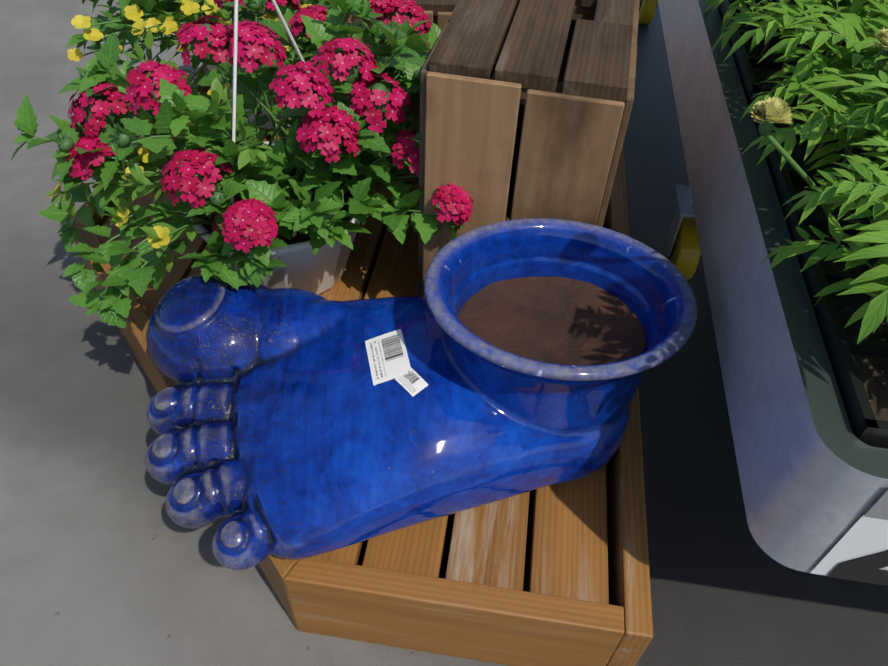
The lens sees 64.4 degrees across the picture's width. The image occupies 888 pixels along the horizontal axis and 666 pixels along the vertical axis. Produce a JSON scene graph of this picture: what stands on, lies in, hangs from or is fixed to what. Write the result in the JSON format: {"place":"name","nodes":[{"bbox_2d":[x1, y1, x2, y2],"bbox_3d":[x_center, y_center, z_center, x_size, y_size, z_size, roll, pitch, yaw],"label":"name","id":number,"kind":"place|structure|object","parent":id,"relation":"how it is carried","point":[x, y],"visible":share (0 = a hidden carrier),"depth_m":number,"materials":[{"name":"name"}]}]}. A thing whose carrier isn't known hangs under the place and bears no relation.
{"place":"outdoors","nodes":[
{"label":"outdoors","id":0,"kind":"place"},
{"bbox_2d":[0,0,887,665],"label":"ground","id":1,"kind":"structure","parent":0,"point":[104,560],"depth_m":1.00,"materials":[{"name":"concrete"}]},
{"bbox_2d":[70,3,652,665],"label":"wooden pallet","id":2,"kind":"object","parent":1,"relation":"on","point":[586,601],"visible":0.29,"depth_m":0.83,"materials":[{"name":"brown wood"}]},
{"bbox_2d":[207,10,316,128],"bbox_3d":[-0.358,-0.535,1.462,0.280,0.154,0.280,4,46,1],"label":"hanging basket pot","id":3,"kind":"object","parent":2,"relation":"on","point":[268,125],"visible":0.04,"depth_m":1.43,"materials":[{"name":"white plastic"}]},
{"bbox_2d":[67,0,430,104],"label":"flowering plant","id":4,"kind":"object","parent":3,"relation":"in","point":[136,21],"visible":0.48,"depth_m":1.22,"materials":[{"name":"yellow plant"}]},
{"bbox_2d":[184,139,374,293],"bbox_3d":[-0.249,-0.162,1.107,0.280,0.154,0.280,4,46,1],"label":"flower pot","id":5,"kind":"object","parent":2,"relation":"on","point":[319,272],"visible":0.27,"depth_m":1.04,"materials":[{"name":"white plastic"}]},
{"bbox_2d":[11,0,472,327],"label":"flowering plant","id":6,"kind":"object","parent":5,"relation":"in","point":[345,101],"visible":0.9,"depth_m":0.91,"materials":[{"name":"green plant"}]},
{"bbox_2d":[231,0,309,203],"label":"hanging pot hanger","id":7,"kind":"object","parent":5,"relation":"on","point":[234,78],"visible":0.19,"depth_m":0.88,"materials":[{"name":"white plastic"}]},
{"bbox_2d":[341,0,458,181],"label":"old crate","id":8,"kind":"object","parent":2,"relation":"on","point":[438,12],"visible":0.1,"depth_m":1.12,"materials":[{"name":"brown wood"}]},
{"bbox_2d":[145,218,697,569],"bbox_3d":[-0.050,0.044,0.845,0.656,0.246,0.403,0,46,-6],"label":"foot-shaped planter","id":9,"kind":"object","parent":2,"relation":"on","point":[501,360],"visible":1,"depth_m":0.81,"materials":[{"name":"ceramic"}]},
{"bbox_2d":[418,0,638,295],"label":"old crate","id":10,"kind":"object","parent":2,"relation":"on","point":[525,108],"visible":0.75,"depth_m":0.84,"materials":[{"name":"brown wood"}]},
{"bbox_2d":[638,0,700,279],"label":"plant cart casters","id":11,"kind":"object","parent":1,"relation":"on","point":[684,257],"visible":0.73,"depth_m":1.30,"materials":[{"name":"yellow plastic"}]},
{"bbox_2d":[638,0,887,585],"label":"stand","id":12,"kind":"object","parent":1,"relation":"on","point":[813,471],"visible":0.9,"depth_m":0.67,"materials":[{"name":"metal"}]},
{"bbox_2d":[717,0,887,448],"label":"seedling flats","id":13,"kind":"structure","parent":12,"relation":"on","point":[860,370],"depth_m":0.66,"materials":[{"name":"black plastic"}]},
{"bbox_2d":[701,0,887,343],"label":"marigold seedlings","id":14,"kind":"object","parent":13,"relation":"on","point":[864,114],"visible":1,"depth_m":0.68,"materials":[{"name":"green plant"}]}
]}

